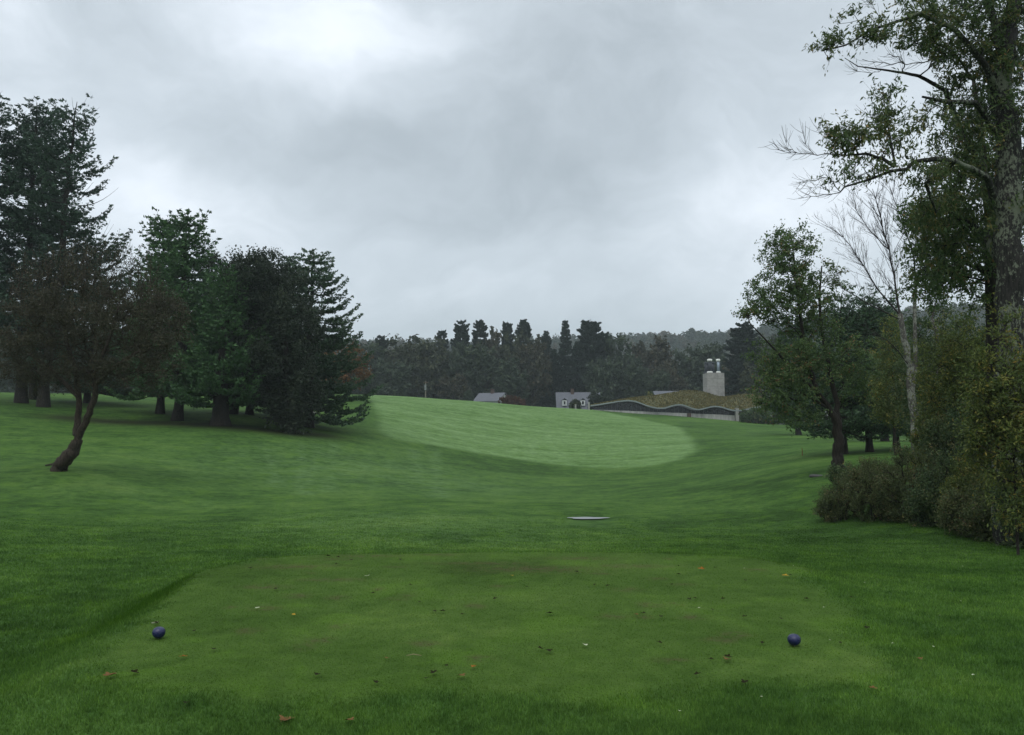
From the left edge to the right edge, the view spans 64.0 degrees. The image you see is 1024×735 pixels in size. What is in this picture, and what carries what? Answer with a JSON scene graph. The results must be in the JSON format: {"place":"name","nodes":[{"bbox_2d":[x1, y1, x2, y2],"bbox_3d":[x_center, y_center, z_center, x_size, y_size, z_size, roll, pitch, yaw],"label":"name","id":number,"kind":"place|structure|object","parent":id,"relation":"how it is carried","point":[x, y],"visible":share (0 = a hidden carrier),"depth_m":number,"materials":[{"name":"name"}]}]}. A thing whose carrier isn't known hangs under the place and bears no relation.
{"place":"outdoors","nodes":[
{"label":"outdoors","id":0,"kind":"place"},
{"bbox_2d":[0,321,1023,734],"bbox_3d":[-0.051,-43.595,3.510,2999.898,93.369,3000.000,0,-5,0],"label":"ground","id":1,"kind":"structure","parent":0,"point":[410,451],"depth_m":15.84,"materials":[{"name":"green plant"}]},
{"bbox_2d":[0,345,38,392],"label":"broadleaf tree","id":2,"kind":"object","parent":1,"relation":"on","point":[5,382],"visible":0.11,"depth_m":177.45,"materials":[{"name":"green plant"}]},
{"bbox_2d":[0,94,42,342],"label":"pine tree","id":3,"kind":"object","parent":1,"relation":"on","point":[10,149],"visible":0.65,"depth_m":66.97,"materials":[{"name":"green plant"}]},
{"bbox_2d":[1,105,80,399],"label":"pine tree","id":4,"kind":"object","parent":1,"relation":"on","point":[59,183],"visible":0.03,"depth_m":74.75,"materials":[{"name":"green plant"}]},
{"bbox_2d":[0,96,91,403],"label":"pine tree","id":5,"kind":"object","parent":1,"relation":"on","point":[19,394],"visible":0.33,"depth_m":68.48,"materials":[{"name":"green plant"}]},
{"bbox_2d":[0,93,118,407],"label":"pine tree","id":6,"kind":"object","parent":1,"relation":"on","point":[63,212],"visible":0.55,"depth_m":66.02,"materials":[{"name":"green plant"}]},
{"bbox_2d":[50,348,94,392],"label":"broadleaf tree","id":7,"kind":"object","parent":1,"relation":"on","point":[61,390],"visible":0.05,"depth_m":179.37,"materials":[{"name":"green plant"}]},
{"bbox_2d":[13,220,139,402],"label":"pine tree","id":8,"kind":"object","parent":1,"relation":"on","point":[86,397],"visible":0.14,"depth_m":73.92,"materials":[{"name":"green plant"}]},
{"bbox_2d":[0,229,197,471],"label":"apple tree","id":9,"kind":"object","parent":1,"relation":"on","point":[49,300],"visible":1,"depth_m":31.67,"materials":[{"name":"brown plant"}]},
{"bbox_2d":[104,206,201,413],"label":"pine tree","id":10,"kind":"object","parent":1,"relation":"on","point":[160,407],"visible":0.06,"depth_m":66.62,"materials":[{"name":"green plant"}]},
{"bbox_2d":[152,627,165,638],"bbox_3d":[-2.849,2.170,6.606,0.101,0.154,0.101,0,-5,0],"label":"tee marker","id":11,"kind":"object","parent":1,"relation":"on","point":[158,632],"visible":0.97,"depth_m":6.58,"materials":[{"name":"blue paint"}]},
{"bbox_2d":[125,208,243,420],"bbox_3d":[-24.995,-4.120,62.566,9.226,16.604,9.124,0,-5,0],"label":"pine tree","id":12,"kind":"object","parent":1,"relation":"on","point":[184,244],"visible":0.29,"depth_m":61.66,"materials":[{"name":"green plant"}]},
{"bbox_2d":[157,260,272,425],"bbox_3d":[-21.223,-1.674,59.185,8.273,11.918,8.328,0,-5,0],"label":"pine tree","id":13,"kind":"object","parent":1,"relation":"on","point":[225,367],"visible":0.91,"depth_m":57.88,"materials":[{"name":"green plant"}]},
{"bbox_2d":[191,245,279,414],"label":"maple tree","id":14,"kind":"object","parent":1,"relation":"on","point":[234,411],"visible":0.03,"depth_m":70.93,"materials":[{"name":"green plant"}]},
{"bbox_2d":[210,263,276,414],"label":"pine tree","id":15,"kind":"object","parent":1,"relation":"on","point":[250,412],"depth_m":71.57,"materials":[{"name":"green plant"}]},
{"bbox_2d":[219,243,331,434],"bbox_3d":[-17.537,-2.031,60.448,8.167,14.419,8.653,2,-5,-26],"label":"maple tree","id":16,"kind":"object","parent":1,"relation":"on","point":[286,379],"visible":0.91,"depth_m":59.04,"materials":[{"name":"green plant"}]},
{"bbox_2d":[240,253,330,407],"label":"pine tree","id":17,"kind":"object","parent":1,"relation":"on","point":[290,259],"visible":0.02,"depth_m":70.69,"materials":[{"name":"green plant"}]},
{"bbox_2d":[279,715,293,720],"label":"fallen leaf","id":18,"kind":"object","parent":1,"relation":"on","point":[282,718],"visible":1,"depth_m":4.81,"materials":[{"name":"brown plant"}]},
{"bbox_2d":[250,248,383,427],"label":"pine tree","id":19,"kind":"object","parent":1,"relation":"on","point":[331,366],"visible":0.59,"depth_m":65.68,"materials":[{"name":"green plant"}]},
{"bbox_2d":[317,337,373,390],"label":"tree","id":20,"kind":"object","parent":1,"relation":"on","point":[358,372],"visible":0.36,"depth_m":109.62,"materials":[{"name":"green plant"}]},
{"bbox_2d":[340,357,368,394],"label":"broadleaf tree","id":21,"kind":"object","parent":1,"relation":"on","point":[357,391],"visible":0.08,"depth_m":203.78,"materials":[{"name":"green plant"}]},
{"bbox_2d":[355,341,393,394],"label":"broadleaf tree","id":22,"kind":"object","parent":1,"relation":"on","point":[381,360],"visible":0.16,"depth_m":212.35,"materials":[{"name":"green plant"}]},
{"bbox_2d":[369,335,391,371],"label":"pine tree","id":23,"kind":"object","parent":1,"relation":"on","point":[381,341],"visible":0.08,"depth_m":232.43,"materials":[{"name":"green plant"}]},
{"bbox_2d":[371,359,416,395],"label":"broadleaf tree","id":24,"kind":"object","parent":1,"relation":"on","point":[399,374],"visible":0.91,"depth_m":204.83,"materials":[{"name":"green plant"}]},
{"bbox_2d":[382,333,429,396],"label":"broadleaf tree","id":25,"kind":"object","parent":1,"relation":"on","point":[400,352],"visible":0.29,"depth_m":215.56,"materials":[{"name":"green plant"}]},
{"bbox_2d":[404,337,455,397],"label":"broadleaf tree","id":26,"kind":"object","parent":1,"relation":"on","point":[429,364],"visible":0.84,"depth_m":213.01,"materials":[{"name":"green plant"}]},
{"bbox_2d":[430,330,450,398],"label":"pine tree","id":27,"kind":"object","parent":1,"relation":"on","point":[442,334],"visible":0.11,"depth_m":236.22,"materials":[{"name":"green plant"}]},
{"bbox_2d":[434,372,471,399],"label":"broadleaf tree","id":28,"kind":"object","parent":1,"relation":"on","point":[457,386],"visible":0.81,"depth_m":205.44,"materials":[{"name":"green plant"}]},
{"bbox_2d":[450,320,470,368],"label":"pine tree","id":29,"kind":"object","parent":1,"relation":"on","point":[462,330],"visible":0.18,"depth_m":224.09,"materials":[{"name":"green plant"}]},
{"bbox_2d":[463,390,473,400],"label":"shrub","id":30,"kind":"object","parent":1,"relation":"on","point":[468,396],"visible":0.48,"depth_m":189.60,"materials":[{"name":"green plant"}]},
{"bbox_2d":[460,341,498,398],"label":"broadleaf tree","id":31,"kind":"object","parent":1,"relation":"on","point":[479,355],"visible":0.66,"depth_m":214.29,"materials":[{"name":"green plant"}]},
{"bbox_2d":[469,320,490,396],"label":"pine tree","id":32,"kind":"object","parent":1,"relation":"on","point":[480,330],"visible":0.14,"depth_m":226.64,"materials":[{"name":"green plant"}]},
{"bbox_2d":[475,326,503,392],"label":"broadleaf tree","id":33,"kind":"object","parent":1,"relation":"on","point":[493,340],"visible":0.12,"depth_m":222.27,"materials":[{"name":"green plant"}]},
{"bbox_2d":[474,389,506,402],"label":"farmhouse","id":34,"kind":"object","parent":1,"relation":"on","point":[492,397],"visible":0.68,"depth_m":193.41,"materials":[{"name":"grey"}]},
{"bbox_2d":[498,321,514,358],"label":"pine tree","id":35,"kind":"object","parent":1,"relation":"on","point":[506,326],"visible":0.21,"depth_m":226.68,"materials":[{"name":"green plant"}]},
{"bbox_2d":[0,300,1023,423],"bbox_3d":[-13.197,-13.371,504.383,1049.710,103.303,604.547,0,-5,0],"label":"broadleaf woods","id":36,"kind":"object","parent":1,"relation":"on","point":[692,337],"visible":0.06,"depth_m":624.73,"materials":[{"name":"green plant"}]},
{"bbox_2d":[498,395,525,405],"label":"shrub","id":37,"kind":"object","parent":1,"relation":"on","point":[511,399],"visible":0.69,"depth_m":170.50,"materials":[{"name":"brown plant"}]},
{"bbox_2d":[495,330,532,394],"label":"broadleaf tree","id":38,"kind":"object","parent":1,"relation":"on","point":[503,351],"visible":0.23,"depth_m":219.60,"materials":[{"name":"green plant"}]},
{"bbox_2d":[510,319,539,406],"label":"pine tree","id":39,"kind":"object","parent":1,"relation":"on","point":[524,326],"visible":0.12,"depth_m":223.90,"materials":[{"name":"green plant"}]},
{"bbox_2d":[512,334,555,405],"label":"broadleaf tree","id":40,"kind":"object","parent":1,"relation":"on","point":[537,367],"visible":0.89,"depth_m":215.07,"materials":[{"name":"green plant"}]},
{"bbox_2d":[537,330,551,406],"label":"pine tree","id":41,"kind":"object","parent":1,"relation":"on","point":[545,338],"visible":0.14,"depth_m":238.74,"materials":[{"name":"green plant"}]},
{"bbox_2d":[540,349,564,407],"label":"spruce tree","id":42,"kind":"object","parent":1,"relation":"on","point":[548,400],"visible":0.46,"depth_m":219.18,"materials":[{"name":"green plant"}]},
{"bbox_2d":[552,320,574,397],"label":"spruce tree","id":43,"kind":"object","parent":1,"relation":"on","point":[565,346],"visible":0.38,"depth_m":222.48,"materials":[{"name":"green plant"}]},
{"bbox_2d":[562,341,587,391],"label":"spruce tree","id":44,"kind":"object","parent":1,"relation":"on","point":[578,357],"visible":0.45,"depth_m":215.51,"materials":[{"name":"green plant"}]},
{"bbox_2d":[568,399,581,408],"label":"shrub","id":45,"kind":"object","parent":1,"relation":"on","point":[573,403],"visible":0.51,"depth_m":177.29,"materials":[{"name":"green plant"}]},
{"bbox_2d":[555,389,599,408],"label":"dormered house","id":46,"kind":"structure","parent":1,"relation":"on","point":[563,399],"depth_m":190.44,"materials":[{"name":"grey paint"}]},
{"bbox_2d":[567,517,609,518],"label":"puddle","id":47,"kind":"object","parent":1,"relation":"on","point":[587,517],"visible":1,"depth_m":25.17,"materials":[{"name":"grey liquid"}]},
{"bbox_2d":[568,320,609,391],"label":"pine tree","id":48,"kind":"object","parent":1,"relation":"on","point":[590,338],"visible":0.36,"depth_m":221.27,"materials":[{"name":"green plant"}]},
{"bbox_2d":[586,390,605,409],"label":"shrub","id":49,"kind":"object","parent":1,"relation":"on","point":[596,397],"visible":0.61,"depth_m":175.13,"materials":[{"name":"green plant"}]},
{"bbox_2d":[581,355,623,404],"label":"broadleaf tree","id":50,"kind":"object","parent":1,"relation":"on","point":[602,376],"visible":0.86,"depth_m":210.19,"materials":[{"name":"green plant"}]},
{"bbox_2d":[598,331,612,361],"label":"pine tree","id":51,"kind":"object","parent":1,"relation":"on","point":[603,340],"visible":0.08,"depth_m":225.89,"materials":[{"name":"green plant"}]},
{"bbox_2d":[602,332,640,399],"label":"broadleaf tree","id":52,"kind":"object","parent":1,"relation":"on","point":[619,356],"visible":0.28,"depth_m":221.95,"materials":[{"name":"green plant"}]},
{"bbox_2d":[615,357,650,406],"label":"broadleaf tree","id":53,"kind":"object","parent":1,"relation":"on","point":[633,378],"visible":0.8,"depth_m":211.65,"materials":[{"name":"green plant"}]},
{"bbox_2d":[631,332,678,379],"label":"broadleaf tree","id":54,"kind":"object","parent":1,"relation":"on","point":[658,353],"visible":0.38,"depth_m":226.85,"materials":[{"name":"green plant"}]},
{"bbox_2d":[644,368,674,393],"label":"broadleaf tree","id":55,"kind":"object","parent":1,"relation":"on","point":[655,383],"visible":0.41,"depth_m":206.41,"materials":[{"name":"green plant"}]},
{"bbox_2d":[345,309,985,361],"bbox_3d":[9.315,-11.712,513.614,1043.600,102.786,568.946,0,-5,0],"label":"pine woods","id":56,"kind":"object","parent":1,"relation":"on","point":[749,324],"visible":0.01,"depth_m":624.62,"materials":[{"name":"green plant"}]},
{"bbox_2d":[653,391,694,410],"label":"long house","id":57,"kind":"structure","parent":1,"relation":"on","point":[657,392],"depth_m":199.40,"materials":[{"name":"grey"}]},
{"bbox_2d":[590,359,773,423],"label":"wavy roofed building","id":58,"kind":"structure","parent":1,"relation":"on","point":[710,400],"depth_m":152.60,"materials":[{"name":"green plant"}]},
{"bbox_2d":[669,342,719,390],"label":"broadleaf tree","id":59,"kind":"object","parent":1,"relation":"on","point":[687,367],"visible":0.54,"depth_m":222.33,"materials":[{"name":"green plant"}]},
{"bbox_2d":[692,340,726,409],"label":"broadleaf tree","id":60,"kind":"object","parent":1,"relation":"on","point":[710,349],"visible":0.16,"depth_m":221.99,"materials":[{"name":"green plant"}]},
{"bbox_2d":[720,361,742,408],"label":"broadleaf tree","id":61,"kind":"object","parent":1,"relation":"on","point":[725,378],"visible":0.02,"depth_m":209.32,"materials":[{"name":"green plant"}]},
{"bbox_2d":[721,321,766,411],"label":"broadleaf tree","id":62,"kind":"object","parent":1,"relation":"on","point":[741,333],"visible":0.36,"depth_m":188.87,"materials":[{"name":"green plant"}]},
{"bbox_2d":[736,360,770,411],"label":"broadleaf tree","id":63,"kind":"object","parent":1,"relation":"on","point":[747,381],"visible":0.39,"depth_m":183.63,"materials":[{"name":"green plant"}]},
{"bbox_2d":[738,406,773,423],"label":"shrub","id":64,"kind":"object","parent":1,"relation":"on","point":[746,415],"visible":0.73,"depth_m":141.72,"materials":[{"name":"green plant"}]},
{"bbox_2d":[755,333,779,417],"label":"broadleaf tree","id":65,"kind":"object","parent":1,"relation":"on","point":[771,337],"visible":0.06,"depth_m":199.92,"materials":[{"name":"green plant"}]},
{"bbox_2d":[763,330,791,423],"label":"broadleaf tree","id":66,"kind":"object","parent":1,"relation":"on","point":[774,336],"visible":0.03,"depth_m":199.57,"materials":[{"name":"green plant"}]},
{"bbox_2d":[760,314,821,434],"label":"pine tree","id":67,"kind":"object","parent":1,"relation":"on","point":[798,432],"visible":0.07,"depth_m":99.67,"materials":[{"name":"green plant"}]},
{"bbox_2d":[787,634,800,645],"bbox_3d":[2.196,2.152,6.376,0.101,0.154,0.101,0,-5,0],"label":"tee marker","id":68,"kind":"object","parent":1,"relation":"on","point":[794,639],"visible":0.92,"depth_m":6.34,"materials":[{"name":"blue paint"}]},
{"bbox_2d":[730,218,886,467],"bbox_3d":[11.275,-0.855,31.102,6.116,9.764,3.892,0,-5,0],"label":"maple tree","id":69,"kind":"object","parent":1,"relation":"on","point":[803,355],"visible":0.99,"depth_m":30.83,"materials":[{"name":"green plant"}]},
{"bbox_2d":[809,474,821,477],"bbox_3d":[11.305,4.030,30.354,0.593,0.158,0.393,0,-5,0],"label":"rock","id":70,"kind":"object","parent":1,"relation":"on","point":[814,475],"visible":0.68,"depth_m":30.25,"materials":[{"name":"grey stone"}]},
{"bbox_2d":[807,470,866,522],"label":"shrub","id":71,"kind":"object","parent":1,"relation":"on","point":[828,505],"visible":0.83,"depth_m":21.91,"materials":[{"name":"green plant"}]},
{"bbox_2d":[775,284,906,453],"bbox_3d":[17.075,0.034,42.893,6.573,9.203,6.836,4,-6,-42],"label":"pine tree","id":72,"kind":"object","parent":1,"relation":"on","point":[861,419],"visible":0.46,"depth_m":42.31,"materials":[{"name":"green plant"}]},
{"bbox_2d":[822,461,871,490],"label":"shrub","id":73,"kind":"object","parent":1,"relation":"on","point":[832,474],"visible":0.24,"depth_m":26.28,"materials":[{"name":"green plant"}]},
{"bbox_2d":[844,297,886,364],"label":"young tree","id":74,"kind":"object","parent":1,"relation":"on","point":[861,336],"visible":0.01,"depth_m":52.17,"materials":[{"name":"green plant"}]},
{"bbox_2d":[809,282,922,451],"bbox_3d":[18.967,0.080,44.116,6.377,9.091,6.308,0,-5,0],"label":"pine tree","id":75,"kind":"object","parent":1,"relation":"on","point":[869,446],"visible":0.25,"depth_m":43.51,"materials":[{"name":"green plant"}]},
{"bbox_2d":[839,463,901,522],"bbox_3d":[9.404,3.423,21.169,1.833,2.036,1.817,0,-5,0],"label":"shrub","id":76,"kind":"object","parent":1,"relation":"on","point":[859,485],"visible":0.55,"depth_m":21.18,"materials":[{"name":"green plant"}]},
{"bbox_2d":[805,160,944,459],"bbox_3d":[12.412,-1.700,27.254,5.548,10.994,1.844,1,-5,-13],"label":"bare tree","id":77,"kind":"object","parent":1,"relation":"on","point":[907,360],"visible":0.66,"depth_m":27.18,"materials":[{"name":"grey plant"}]},
{"bbox_2d":[829,292,929,440],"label":"pine tree","id":78,"kind":"object","parent":1,"relation":"on","point":[885,439],"visible":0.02,"depth_m":74.55,"materials":[{"name":"green plant"}]},
{"bbox_2d":[855,451,908,480],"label":"shrub","id":79,"kind":"object","parent":1,"relation":"on","point":[874,461],"visible":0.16,"depth_m":25.30,"materials":[{"name":"green plant"}]},
{"bbox_2d":[858,312,921,454],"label":"young tree","id":80,"kind":"object","parent":1,"relation":"on","point":[887,412],"visible":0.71,"depth_m":37.82,"materials":[{"name":"green plant"}]},
{"bbox_2d":[758,0,1023,545],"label":"hickory tree","id":81,"kind":"object","parent":1,"relation":"on","point":[1002,126],"visible":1,"depth_m":16.15,"materials":[{"name":"green plant"}]},
{"bbox_2d":[868,308,923,447],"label":"pine tree","id":82,"kind":"object","parent":1,"relation":"on","point":[901,433],"visible":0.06,"depth_m":45.70,"materials":[{"name":"green plant"}]},
{"bbox_2d":[867,440,943,523],"bbox_3d":[9.852,3.072,20.473,1.878,2.578,1.823,0,-5,0],"label":"shrub","id":83,"kind":"object","parent":1,"relation":"on","point":[893,486],"visible":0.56,"depth_m":20.27,"materials":[{"name":"green plant"}]},
{"bbox_2d":[882,287,967,441],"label":"young tree","id":84,"kind":"object","parent":1,"relation":"on","point":[922,323],"visible":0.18,"depth_m":32.24,"materials":[{"name":"green plant"}]},
{"bbox_2d":[903,410,948,481],"bbox_3d":[12.221,2.749,23.424,2.064,3.120,2.075,0,-5,0],"label":"shrub","id":85,"kind":"object","parent":1,"relation":"on","point":[912,435],"visible":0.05,"depth_m":23.70,"materials":[{"name":"green plant"}]},
{"bbox_2d":[905,365,964,439],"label":"young tree","id":86,"kind":"object","parent":1,"relation":"on","point":[929,413],"visible":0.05,"depth_m":24.88,"materials":[{"name":"green plant"}]},
{"bbox_2d":[898,447,975,527],"bbox_3d":[10.112,2.944,19.194,1.941,2.207,1.827,0,-5,0],"label":"shrub","id":87,"kind":"object","parent":1,"relation":"on","point":[922,499],"visible":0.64,"depth_m":19.01,"materials":[{"name":"green plant"}]},
{"bbox_2d":[902,302,986,460],"bbox_3d":[12.193,0.981,22.491,2.616,5.519,2.853,0,-5,0],"label":"young tree","id":88,"kind":"object","parent":1,"relation":"on","point":[945,388],"visible":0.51,"depth_m":22.22,"materials":[{"name":"green plant"}]},
{"bbox_2d":[917,395,983,480],"bbox_3d":[11.470,2.539,20.873,2.382,3.777,2.388,0,-5,0],"label":"shrub","id":89,"kind":"object","parent":1,"relation":"on","point":[935,442],"visible":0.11,"depth_m":21.17,"materials":[{"name":"green plant"}]},
{"bbox_2d":[932,476,980,537],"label":"shrub","id":90,"kind":"object","parent":1,"relation":"on","point":[950,507],"visible":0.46,"depth_m":17.31,"materials":[{"name":"green plant"}]},
{"bbox_2d":[890,80,1023,439],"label":"oak tree","id":91,"kind":"object","parent":1,"relation":"on","point":[988,274],"visible":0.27,"depth_m":19.25,"materials":[{"name":"green plant"}]},
{"bbox_2d":[935,449,989,524],"bbox_3d":[10.221,2.933,18.015,1.688,2.310,1.660,-5,-6,44],"label":"shrub","id":92,"kind":"object","parent":1,"relation":"on","point":[962,473],"visible":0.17,"depth_m":18.07,"materials":[{"name":"green plant"}]},
{"bbox_2d":[940,286,986,396],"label":"young tree","id":93,"kind":"object","parent":1,"relation":"on","point":[973,330],"visible":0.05,"depth_m":27.12,"materials":[{"name":"green plant"}]},
{"bbox_2d":[951,389,992,473],"bbox_3d":[11.243,2.376,18.614,2.119,3.883,2.374,4,-6,-40],"label":"shrub","id":94,"kind":"object","parent":1,"relation":"on","point":[963,438],"visible":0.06,"depth_m":19.02,"materials":[{"name":"green plant"}]},
{"bbox_2d":[949,476,998,544],"bbox_3d":[9.762,2.945,16.398,1.608,1.645,1.671,3,-6,-35],"label":"shrub","id":95,"kind":"object","parent":1,"relation":"on","point":[975,518],"visible":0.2,"depth_m":16.37,"materials":[{"name":"green plant"}]},
{"bbox_2d":[947,291,1023,554],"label":"young tree","id":96,"kind":"object","parent":1,"relation":"on","point":[986,425],"visible":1,"depth_m":14.31,"materials":[{"name":"green plant"}]},
{"bbox_2d":[961,451,1023,538],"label":"shrub","id":97,"kind":"object","parent":1,"relation":"on","point":[978,494],"visible":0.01,"depth_m":16.97,"materials":[{"name":"green plant"}]},
{"bbox_2d":[981,467,1023,547],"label":"shrub","id":98,"kind":"object","parent":1,"relation":"on","point":[1021,533],"visible":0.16,"depth_m":15.38,"materials":[{"name":"green plant"}]},
{"bbox_2d":[0,0,1023,343],"label":"sky","id":99,"kind":"structure","parent":0,"point":[545,163],"materials":[{"name":"grey"}]}
]}

